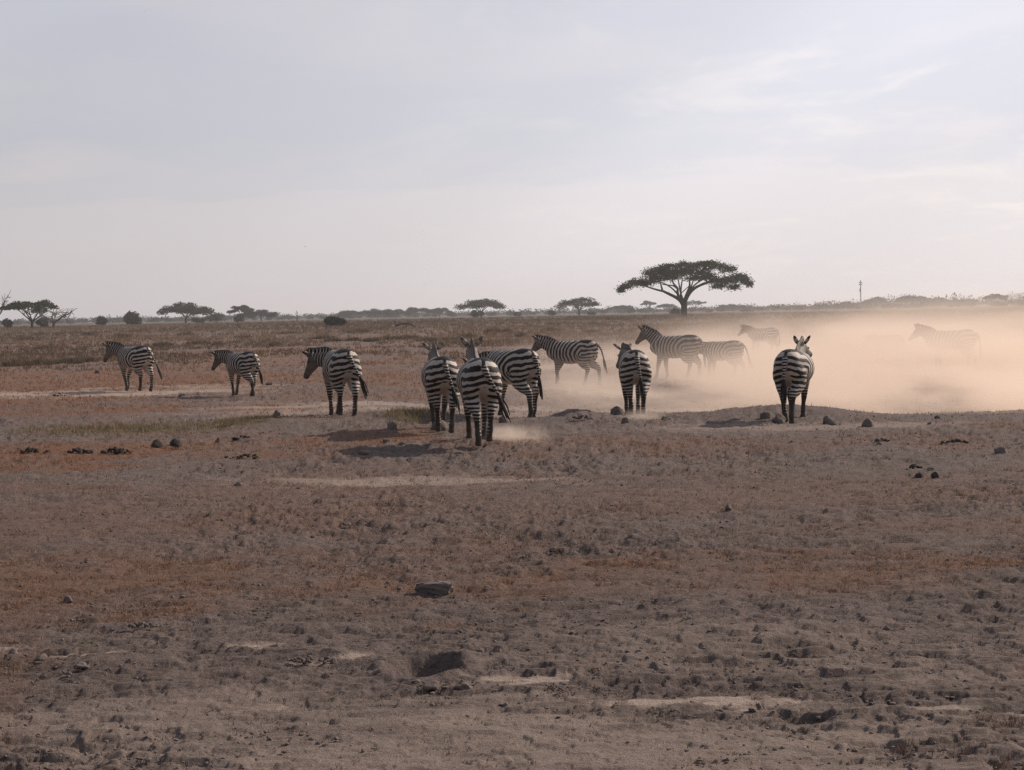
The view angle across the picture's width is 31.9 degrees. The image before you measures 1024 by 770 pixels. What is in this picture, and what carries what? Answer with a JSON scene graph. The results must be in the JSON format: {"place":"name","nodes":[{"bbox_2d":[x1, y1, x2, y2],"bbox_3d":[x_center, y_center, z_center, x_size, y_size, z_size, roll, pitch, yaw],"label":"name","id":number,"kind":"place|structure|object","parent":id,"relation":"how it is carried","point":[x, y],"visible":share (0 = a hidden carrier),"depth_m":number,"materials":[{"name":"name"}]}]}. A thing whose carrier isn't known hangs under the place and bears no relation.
{"place":"outdoors","nodes":[
{"label":"outdoors","id":0,"kind":"place"},
{"bbox_2d":[0,304,1023,769],"bbox_3d":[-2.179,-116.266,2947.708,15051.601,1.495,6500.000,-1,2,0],"label":"ground","id":1,"kind":"structure","parent":0,"point":[376,664],"depth_m":14.22,"materials":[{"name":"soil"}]},
{"bbox_2d":[0,291,10,313],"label":"dead tree","id":2,"kind":"object","parent":1,"relation":"on","point":[4,300],"visible":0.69,"depth_m":339.70,"materials":[{"name":"grey wood"}]},
{"bbox_2d":[1,318,13,327],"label":"bush","id":3,"kind":"object","parent":1,"relation":"on","point":[6,322],"visible":0.94,"depth_m":358.99,"materials":[{"name":"plant"}]},
{"bbox_2d":[8,648,17,653],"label":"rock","id":4,"kind":"object","parent":1,"relation":"on","point":[13,651],"visible":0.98,"depth_m":10.84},
{"bbox_2d":[0,356,36,366],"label":"grass tussock","id":5,"kind":"object","parent":1,"relation":"on","point":[17,362],"depth_m":80.82,"materials":[{"name":"plant"}]},
{"bbox_2d":[17,335,34,339],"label":"grass tussock","id":6,"kind":"object","parent":1,"relation":"on","point":[25,337],"depth_m":169.14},
{"bbox_2d":[0,299,59,327],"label":"acacia tree","id":7,"kind":"object","parent":1,"relation":"on","point":[38,306],"visible":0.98,"depth_m":327.69,"materials":[{"name":"green plant"}]},
{"bbox_2d":[14,447,49,453],"bbox_3d":[-7.185,0.978,26.876,0.509,0.093,0.264,-1,2,10],"label":"dung pile","id":8,"kind":"object","parent":1,"relation":"on","point":[32,449],"visible":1,"depth_m":26.88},
{"bbox_2d":[24,357,55,364],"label":"grass tussock","id":9,"kind":"object","parent":1,"relation":"on","point":[37,362],"depth_m":81.93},
{"bbox_2d":[34,653,46,660],"bbox_3d":[-2.823,1.629,10.734,0.079,0.040,0.072,-2,3,-31],"label":"earth lump","id":10,"kind":"object","parent":1,"relation":"on","point":[42,657],"visible":1,"depth_m":10.71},
{"bbox_2d":[35,318,48,326],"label":"bush","id":11,"kind":"object","parent":1,"relation":"on","point":[41,322],"visible":0.84,"depth_m":358.88,"materials":[{"name":"plant"}]},
{"bbox_2d":[29,308,76,326],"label":"dead tree","id":12,"kind":"object","parent":1,"relation":"on","point":[54,314],"visible":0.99,"depth_m":319.58,"materials":[{"name":"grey wood"}]},
{"bbox_2d":[64,595,72,602],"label":"rock","id":13,"kind":"object","parent":1,"relation":"on","point":[67,598],"visible":1,"depth_m":13.02,"materials":[{"name":"grey stone"}]},
{"bbox_2d":[55,355,85,363],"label":"grass tussock","id":14,"kind":"object","parent":1,"relation":"on","point":[72,360],"depth_m":82.87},
{"bbox_2d":[67,447,92,453],"bbox_3d":[-6.448,0.981,26.745,0.375,0.099,0.212,-1,2,0],"label":"dung pile","id":15,"kind":"object","parent":1,"relation":"on","point":[78,450],"visible":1,"depth_m":26.69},
{"bbox_2d":[73,661,89,668],"bbox_3d":[-2.458,1.603,10.272,0.101,0.037,0.098,-1,2,0],"label":"earth lump","id":16,"kind":"object","parent":1,"relation":"on","point":[81,665],"visible":1,"depth_m":10.24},
{"bbox_2d":[83,356,99,361],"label":"grass tussock","id":17,"kind":"object","parent":1,"relation":"on","point":[87,359],"depth_m":84.99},
{"bbox_2d":[95,316,107,324],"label":"bush","id":18,"kind":"object","parent":1,"relation":"on","point":[100,320],"visible":0.96,"depth_m":418.94,"materials":[{"name":"plant"}]},
{"bbox_2d":[100,447,131,453],"bbox_3d":[-5.895,0.973,26.719,0.476,0.103,0.384,-1,2,0],"label":"dung pile","id":19,"kind":"object","parent":1,"relation":"on","point":[115,450],"visible":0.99,"depth_m":26.66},
{"bbox_2d":[112,333,132,337],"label":"grass tussock","id":20,"kind":"object","parent":1,"relation":"on","point":[122,335],"depth_m":172.61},
{"bbox_2d":[102,341,161,391],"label":"zebra","id":21,"kind":"object","parent":1,"relation":"on","point":[136,359],"visible":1,"depth_m":50.18},
{"bbox_2d":[123,310,141,324],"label":"bush","id":22,"kind":"object","parent":1,"relation":"on","point":[129,317],"visible":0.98,"depth_m":418.01,"materials":[{"name":"plant"}]},
{"bbox_2d":[128,621,157,627],"bbox_3d":[-2.413,1.564,11.683,0.188,0.048,0.134,0,3,28],"label":"earth heap","id":23,"kind":"object","parent":1,"relation":"on","point":[139,624],"visible":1,"depth_m":11.67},
{"bbox_2d":[151,439,162,447],"bbox_3d":[-5.468,0.905,27.624,0.189,0.147,0.185,-1,2,0],"label":"dung lump","id":24,"kind":"object","parent":1,"relation":"on","point":[157,443],"visible":0.98,"depth_m":27.58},
{"bbox_2d":[152,340,173,346],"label":"grass tussock","id":25,"kind":"object","parent":1,"relation":"on","point":[165,343],"depth_m":129.93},
{"bbox_2d":[169,438,181,447],"bbox_3d":[-5.235,0.897,27.869,0.224,0.142,0.222,-1,2,0],"label":"dung lump","id":26,"kind":"object","parent":1,"relation":"on","point":[176,442],"visible":0.74,"depth_m":27.81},
{"bbox_2d":[156,301,214,322],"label":"acacia tree","id":27,"kind":"object","parent":1,"relation":"on","point":[189,308],"visible":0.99,"depth_m":516.54,"materials":[{"name":"green plant"}]},
{"bbox_2d":[185,338,209,343],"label":"grass tussock","id":28,"kind":"object","parent":1,"relation":"on","point":[198,341],"depth_m":133.28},
{"bbox_2d":[191,317,205,322],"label":"bush","id":29,"kind":"object","parent":1,"relation":"on","point":[198,320],"visible":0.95,"depth_m":478.87,"materials":[{"name":"plant"}]},
{"bbox_2d":[204,312,223,321],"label":"bush","id":30,"kind":"object","parent":1,"relation":"on","point":[215,317],"visible":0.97,"depth_m":558.26,"materials":[{"name":"plant"}]},
{"bbox_2d":[6,404,448,437],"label":"green grass","id":31,"kind":"structure","parent":1,"relation":"on","point":[239,419],"depth_m":33.06,"materials":[{"name":"plant"}]},
{"bbox_2d":[211,350,262,396],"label":"zebra","id":32,"kind":"object","parent":1,"relation":"on","point":[245,365],"visible":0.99,"depth_m":45.89},
{"bbox_2d":[233,313,244,321],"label":"bush","id":33,"kind":"object","parent":1,"relation":"on","point":[240,317],"visible":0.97,"depth_m":499.26,"materials":[{"name":"plant"}]},
{"bbox_2d":[226,305,254,319],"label":"acacia tree","id":34,"kind":"object","parent":1,"relation":"on","point":[244,309],"visible":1,"depth_m":598.90,"materials":[{"name":"green plant"}]},
{"bbox_2d":[224,453,258,458],"bbox_3d":[-3.811,1.003,25.253,0.566,0.072,0.303,0,2,15],"label":"dung pile","id":35,"kind":"object","parent":1,"relation":"on","point":[247,455],"visible":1,"depth_m":25.26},
{"bbox_2d":[232,435,250,439],"bbox_3d":[-4.404,0.857,29.152,0.295,0.087,0.169,-1,2,0],"label":"dung pile","id":36,"kind":"object","parent":1,"relation":"on","point":[236,438],"visible":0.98,"depth_m":29.14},
{"bbox_2d":[245,309,278,320],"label":"acacia tree","id":37,"kind":"object","parent":1,"relation":"on","point":[261,313],"visible":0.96,"depth_m":616.71,"materials":[{"name":"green plant"}]},
{"bbox_2d":[268,341,284,345],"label":"grass tussock","id":38,"kind":"object","parent":1,"relation":"on","point":[274,343],"depth_m":120.88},
{"bbox_2d":[287,655,330,664],"bbox_3d":[-1.179,1.597,10.427,0.260,0.034,0.187,-2,2,-13],"label":"earth heap","id":39,"kind":"object","parent":1,"relation":"on","point":[309,659],"visible":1,"depth_m":10.40,"materials":[{"name":"soil"}]},
{"bbox_2d":[311,333,335,338],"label":"grass tussock","id":40,"kind":"object","parent":1,"relation":"on","point":[318,337],"depth_m":147.14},
{"bbox_2d":[323,337,340,341],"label":"grass tussock","id":41,"kind":"object","parent":1,"relation":"on","point":[333,339],"depth_m":134.99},
{"bbox_2d":[323,316,346,325],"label":"bush","id":42,"kind":"object","parent":1,"relation":"on","point":[331,321],"visible":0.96,"depth_m":229.12,"materials":[{"name":"plant"}]},
{"bbox_2d":[302,346,368,415],"bbox_3d":[-3.459,-0.077,35.337,0.729,1.380,2.294,-2,3,-29],"label":"zebra","id":43,"kind":"object","parent":1,"relation":"on","point":[341,368],"visible":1,"depth_m":34.69},
{"bbox_2d":[337,310,364,318],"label":"acacia tree","id":44,"kind":"object","parent":1,"relation":"on","point":[346,313],"visible":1,"depth_m":817.31,"materials":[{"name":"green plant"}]},
{"bbox_2d":[344,336,360,340],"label":"grass tussock","id":45,"kind":"object","parent":1,"relation":"on","point":[354,338],"depth_m":136.02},
{"bbox_2d":[343,328,369,332],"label":"grass tussock","id":46,"kind":"object","parent":1,"relation":"on","point":[358,330],"depth_m":173.67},
{"bbox_2d":[358,449,370,454],"bbox_3d":[-2.100,0.960,25.544,0.184,0.088,0.150,-2,2,-19],"label":"earth lump","id":47,"kind":"object","parent":1,"relation":"on","point":[363,452],"visible":0.77,"depth_m":25.49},
{"bbox_2d":[362,336,379,341],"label":"grass tussock","id":48,"kind":"object","parent":1,"relation":"on","point":[369,338],"depth_m":130.56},
{"bbox_2d":[362,308,393,317],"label":"acacia tree","id":49,"kind":"object","parent":1,"relation":"on","point":[375,311],"visible":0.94,"depth_m":836.08,"materials":[{"name":"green plant"}]},
{"bbox_2d":[379,335,403,339],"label":"grass tussock","id":50,"kind":"object","parent":1,"relation":"on","point":[395,337],"depth_m":138.69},
{"bbox_2d":[387,422,397,429],"bbox_3d":[-2.026,0.692,30.145,0.221,0.154,0.147,-3,3,-35],"label":"rock","id":51,"kind":"object","parent":1,"relation":"on","point":[391,425],"visible":0.92,"depth_m":30.11,"materials":[{"name":"grey stone"}]},
{"bbox_2d":[391,309,413,316],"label":"acacia tree","id":52,"kind":"object","parent":1,"relation":"on","point":[399,311],"visible":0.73,"depth_m":856.05,"materials":[{"name":"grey plant"}]},
{"bbox_2d":[395,321,415,326],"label":"fallen tree","id":53,"kind":"object","parent":1,"relation":"on","point":[404,323],"visible":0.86,"depth_m":209.79,"materials":[{"name":"grey wood"}]},
{"bbox_2d":[400,333,421,338],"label":"grass tussock","id":54,"kind":"object","parent":1,"relation":"on","point":[411,336],"depth_m":140.03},
{"bbox_2d":[406,307,430,316],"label":"acacia tree","id":55,"kind":"object","parent":1,"relation":"on","point":[413,310],"visible":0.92,"depth_m":846.83,"materials":[{"name":"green plant"}]},
{"bbox_2d":[416,336,437,340],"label":"grass tussock","id":56,"kind":"object","parent":1,"relation":"on","point":[431,338],"depth_m":127.66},
{"bbox_2d":[422,680,439,689],"bbox_3d":[-0.433,1.602,9.583,0.094,0.039,0.119,-1,2,0],"label":"earth lump","id":57,"kind":"object","parent":1,"relation":"on","point":[432,685],"visible":1,"depth_m":9.55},
{"bbox_2d":[414,581,453,594],"bbox_3d":[-0.572,1.497,13.177,0.284,0.106,0.158,-3,2,6],"label":"log","id":58,"kind":"object","parent":1,"relation":"on","point":[435,588],"visible":0.99,"depth_m":13.12,"materials":[{"name":"grey wood"}]},
{"bbox_2d":[430,420,447,430],"bbox_3d":[-1.234,0.688,30.191,0.274,0.198,0.303,-3,3,-38],"label":"rock","id":59,"kind":"object","parent":1,"relation":"on","point":[444,426],"visible":0.51,"depth_m":30.11,"materials":[{"name":"grey stone"}]},
{"bbox_2d":[425,307,452,316],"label":"acacia tree","id":60,"kind":"object","parent":1,"relation":"on","point":[439,311],"visible":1,"depth_m":837.00,"materials":[{"name":"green plant"}]},
{"bbox_2d":[421,341,459,432],"bbox_3d":[-1.235,0.012,30.418,0.642,1.494,2.287,-1,2,-8],"label":"zebra","id":61,"kind":"object","parent":1,"relation":"on","point":[438,375],"visible":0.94,"depth_m":29.58},
{"bbox_2d":[455,682,472,689],"bbox_3d":[-0.257,1.603,9.553,0.100,0.045,0.080,-1,2,0],"label":"earth lump","id":62,"kind":"object","parent":1,"relation":"on","point":[464,686],"visible":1,"depth_m":9.52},
{"bbox_2d":[470,310,484,317],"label":"bush","id":63,"kind":"object","parent":1,"relation":"on","point":[475,313],"visible":0.94,"depth_m":518.57,"materials":[{"name":"plant"}]},
{"bbox_2d":[453,298,506,316],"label":"acacia tree","id":64,"kind":"object","parent":1,"relation":"on","point":[483,304],"visible":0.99,"depth_m":556.33,"materials":[{"name":"green plant"}]},
{"bbox_2d":[456,336,510,445],"bbox_3d":[-0.501,0.062,26.868,0.700,1.577,2.260,-1,2,-7],"label":"zebra","id":65,"kind":"object","parent":1,"relation":"on","point":[479,383],"visible":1,"depth_m":26.00},
{"bbox_2d":[483,328,502,332],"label":"grass tussock","id":66,"kind":"object","parent":1,"relation":"on","point":[496,330],"depth_m":162.49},
{"bbox_2d":[462,348,542,417],"bbox_3d":[-0.146,-0.048,34.437,0.669,1.315,2.267,-3,3,-35],"label":"zebra","id":67,"kind":"object","parent":1,"relation":"on","point":[520,370],"visible":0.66,"depth_m":33.74},
{"bbox_2d":[498,415,509,422],"bbox_3d":[-0.142,0.615,32.165,0.206,0.154,0.198,1,3,38],"label":"rock","id":68,"kind":"object","parent":1,"relation":"on","point":[501,419],"visible":0.64,"depth_m":32.09,"materials":[{"name":"grey stone"}]},
{"bbox_2d":[496,427,511,434],"bbox_3d":[-0.123,0.746,28.955,0.253,0.123,0.244,1,3,36],"label":"earth lump","id":69,"kind":"object","parent":1,"relation":"on","point":[507,430],"visible":0.88,"depth_m":28.87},
{"bbox_2d":[0,292,1023,324],"bbox_3d":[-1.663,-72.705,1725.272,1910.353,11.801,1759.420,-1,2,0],"label":"woodland","id":70,"kind":"object","parent":1,"relation":"on","point":[870,305],"visible":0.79,"depth_m":965.33,"materials":[{"name":"plant"}]},
{"bbox_2d":[0,373,1023,769],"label":"pebbles","id":71,"kind":"object","parent":1,"relation":"on","point":[750,709],"visible":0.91,"depth_m":10.33,"materials":[{"name":"stone"}]},
{"bbox_2d":[514,332,528,336],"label":"grass tussock","id":72,"kind":"object","parent":1,"relation":"on","point":[520,334],"depth_m":136.78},
{"bbox_2d":[525,430,535,436],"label":"earth lump","id":73,"kind":"object","parent":1,"relation":"on","point":[530,433],"visible":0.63,"depth_m":28.02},
{"bbox_2d":[520,683,579,693],"bbox_3d":[0.210,1.589,9.430,0.312,0.027,0.177,0,2,19],"label":"earth heap","id":74,"kind":"object","parent":1,"relation":"on","point":[553,686],"visible":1,"depth_m":9.41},
{"bbox_2d":[540,326,560,331],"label":"grass tussock","id":75,"kind":"object","parent":1,"relation":"on","point":[549,329],"depth_m":163.36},
{"bbox_2d":[543,547,561,552],"bbox_3d":[0.352,1.410,15.251,0.106,0.043,0.155,1,3,41],"label":"dung pile","id":76,"kind":"object","parent":1,"relation":"on","point":[552,549],"visible":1,"depth_m":15.25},
{"bbox_2d":[548,310,556,315],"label":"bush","id":77,"kind":"object","parent":1,"relation":"on","point":[551,313],"visible":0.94,"depth_m":599.04,"materials":[{"name":"plant"}]},
{"bbox_2d":[531,334,607,384],"bbox_3d":[1.738,-0.786,55.400,2.549,1.599,0.674,0,3,26],"label":"zebra","id":78,"kind":"object","parent":1,"relation":"on","point":[583,354],"visible":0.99,"depth_m":55.09},
{"bbox_2d":[553,297,601,314],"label":"acacia tree","id":79,"kind":"object","parent":1,"relation":"on","point":[575,303],"visible":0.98,"depth_m":557.43,"materials":[{"name":"green plant"}]},
{"bbox_2d":[572,414,593,418],"bbox_3d":[1.239,0.565,31.492,0.410,0.104,0.219,-2,2,-21],"label":"earth heap","id":80,"kind":"object","parent":1,"relation":"on","point":[581,416],"visible":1,"depth_m":31.43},
{"bbox_2d":[610,406,623,416],"bbox_3d":[2.009,0.518,34.116,0.265,0.234,0.247,-2,3,-24],"label":"rock","id":81,"kind":"object","parent":1,"relation":"on","point":[616,410],"visible":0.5,"depth_m":34.02,"materials":[{"name":"grey stone"}]},
{"bbox_2d":[606,305,633,312],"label":"acacia tree","id":82,"kind":"object","parent":1,"relation":"on","point":[623,307],"visible":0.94,"depth_m":897.18,"materials":[{"name":"grey plant"}]},
{"bbox_2d":[621,417,628,423],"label":"rock","id":83,"kind":"object","parent":1,"relation":"on","point":[625,420],"visible":0.73,"depth_m":30.80,"materials":[{"name":"grey stone"}]},
{"bbox_2d":[613,342,651,414],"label":"zebra","id":84,"kind":"object","parent":1,"relation":"on","point":[633,367],"visible":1,"depth_m":33.36},
{"bbox_2d":[640,300,656,311],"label":"acacia tree","id":85,"kind":"object","parent":1,"relation":"on","point":[646,303],"visible":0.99,"depth_m":997.56,"materials":[{"name":"grey plant"}]},
{"bbox_2d":[656,304,676,311],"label":"acacia tree","id":86,"kind":"object","parent":1,"relation":"on","point":[664,306],"visible":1,"depth_m":996.61,"materials":[{"name":"grey plant"}]},
{"bbox_2d":[635,325,705,378],"bbox_3d":[5.241,-1.096,59.249,2.500,1.842,0.710,0,3,29],"label":"zebra","id":87,"kind":"object","parent":1,"relation":"on","point":[686,348],"visible":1,"depth_m":58.91},
{"bbox_2d":[669,308,680,314],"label":"bush","id":88,"kind":"object","parent":1,"relation":"on","point":[675,311],"visible":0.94,"depth_m":418.96,"materials":[{"name":"plant"}]},
{"bbox_2d":[614,259,755,315],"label":"acacia tree","id":89,"kind":"object","parent":1,"relation":"on","point":[665,271],"visible":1,"depth_m":296.24,"materials":[{"name":"green plant"}]},
{"bbox_2d":[687,300,706,311],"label":"acacia tree","id":90,"kind":"object","parent":1,"relation":"on","point":[695,302],"visible":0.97,"depth_m":1048.62,"materials":[{"name":"grey plant"}]},
{"bbox_2d":[699,340,752,378],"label":"zebra","id":91,"kind":"object","parent":1,"relation":"on","point":[731,352],"visible":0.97,"depth_m":58.50},
{"bbox_2d":[715,304,743,309],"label":"acacia tree","id":92,"kind":"object","parent":1,"relation":"on","point":[739,307],"visible":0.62,"depth_m":944.92,"materials":[{"name":"grey plant"}]},
{"bbox_2d":[738,324,779,354],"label":"zebra","id":93,"kind":"object","parent":1,"relation":"on","point":[767,335],"visible":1,"depth_m":79.17},
{"bbox_2d":[760,411,770,418],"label":"rock","id":94,"kind":"object","parent":1,"relation":"on","point":[765,415],"visible":1,"depth_m":31.74,"materials":[{"name":"grey stone"}]},
{"bbox_2d":[771,414,785,423],"bbox_3d":[4.608,0.592,30.878,0.257,0.187,0.194,-2,2,-20],"label":"rock","id":95,"kind":"object","parent":1,"relation":"on","point":[779,418],"visible":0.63,"depth_m":30.81,"materials":[{"name":"grey stone"}]},
{"bbox_2d":[773,335,814,423],"bbox_3d":[5.029,-0.125,31.655,0.682,1.483,2.258,0,2,17],"label":"zebra","id":96,"kind":"object","parent":1,"relation":"on","point":[793,371],"visible":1,"depth_m":30.77},
{"bbox_2d":[794,682,804,687],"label":"earth lump","id":97,"kind":"object","parent":1,"relation":"on","point":[801,684],"visible":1,"depth_m":9.48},
{"bbox_2d":[823,415,835,424],"bbox_3d":[5.335,0.598,30.135,0.229,0.177,0.181,0,3,24],"label":"rock","id":98,"kind":"object","parent":1,"relation":"on","point":[827,420],"visible":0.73,"depth_m":30.09,"materials":[{"name":"grey stone"}]},
{"bbox_2d":[826,317,848,321],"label":"grass tussock","id":99,"kind":"object","parent":1,"relation":"on","point":[838,319],"depth_m":192.86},
{"bbox_2d":[861,418,873,426],"bbox_3d":[5.797,0.621,29.224,0.210,0.163,0.199,-1,2,0],"label":"rock","id":100,"kind":"object","parent":1,"relation":"on","point":[867,422],"visible":0.75,"depth_m":29.14,"materials":[{"name":"grey stone"}]},
{"bbox_2d":[862,296,885,307],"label":"acacia tree","id":101,"kind":"object","parent":1,"relation":"on","point":[875,299],"visible":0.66,"depth_m":1244.80,"materials":[{"name":"grey plant"}]},
{"bbox_2d":[893,295,929,302],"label":"acacia tree","id":102,"kind":"object","parent":1,"relation":"on","point":[916,298],"visible":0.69,"depth_m":1241.70,"materials":[{"name":"grey plant"}]},
{"bbox_2d":[906,464,922,468],"bbox_3d":[4.822,0.974,21.444,0.166,0.061,0.159,0,3,34],"label":"dung pile","id":103,"kind":"object","parent":1,"relation":"on","point":[912,466],"visible":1,"depth_m":21.42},
{"bbox_2d":[914,472,922,477],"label":"dung lump","id":104,"kind":"object","parent":1,"relation":"on","point":[919,475],"visible":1,"depth_m":20.45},
{"bbox_2d":[931,471,939,477],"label":"dung lump","id":105,"kind":"object","parent":1,"relation":"on","point":[934,474],"visible":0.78,"depth_m":20.38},
{"bbox_2d":[908,323,981,369],"bbox_3d":[15.124,-1.336,62.614,2.508,1.675,0.687,0,2,18],"label":"zebra","id":106,"kind":"object","parent":1,"relation":"on","point":[963,341],"visible":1,"depth_m":62.36},
{"bbox_2d":[941,439,968,444],"bbox_3d":[6.318,0.804,25.576,0.399,0.081,0.220,0,2,14],"label":"dung pile","id":107,"kind":"object","parent":1,"relation":"on","point":[957,440],"visible":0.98,"depth_m":25.54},
{"bbox_2d":[889,710,1023,768],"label":"dry sprigs","id":108,"kind":"object","parent":1,"relation":"on","point":[938,750],"visible":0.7,"depth_m":8.13,"materials":[{"name":"brown plant"}]},
{"bbox_2d":[982,294,1009,305],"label":"acacia tree","id":109,"kind":"object","parent":1,"relation":"on","point":[995,296],"visible":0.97,"depth_m":896.34,"materials":[{"name":"grey plant"}]},
{"bbox_2d":[994,446,1007,453],"bbox_3d":[6.326,0.854,23.198,0.188,0.126,0.208,-1,2,0],"label":"rock","id":110,"kind":"object","parent":1,"relation":"on","point":[1001,450],"visible":0.59,"depth_m":23.14,"materials":[{"name":"grey stone"}]},
{"bbox_2d":[0,307,1023,372],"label":"tall grass","id":111,"kind":"structure","parent":0,"point":[879,324],"depth_m":159.31,"materials":[{"name":"plant"}]},
{"bbox_2d":[0,0,1023,320],"label":"sky","id":112,"kind":"structure","parent":0,"point":[155,154],"materials":[{"name":"white"}]},
{"bbox_2d":[744,319,764,323],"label":"grass tussock","id":113,"kind":"object","parent":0,"point":[751,322],"depth_m":191.17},
{"bbox_2d":[942,293,1023,305],"bbox_3d":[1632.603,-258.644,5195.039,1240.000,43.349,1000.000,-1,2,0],"label":"hill","id":114,"kind":"structure","parent":0,"point":[1014,296],"depth_m":5032.56,"materials":[{"name":"grey plant"}]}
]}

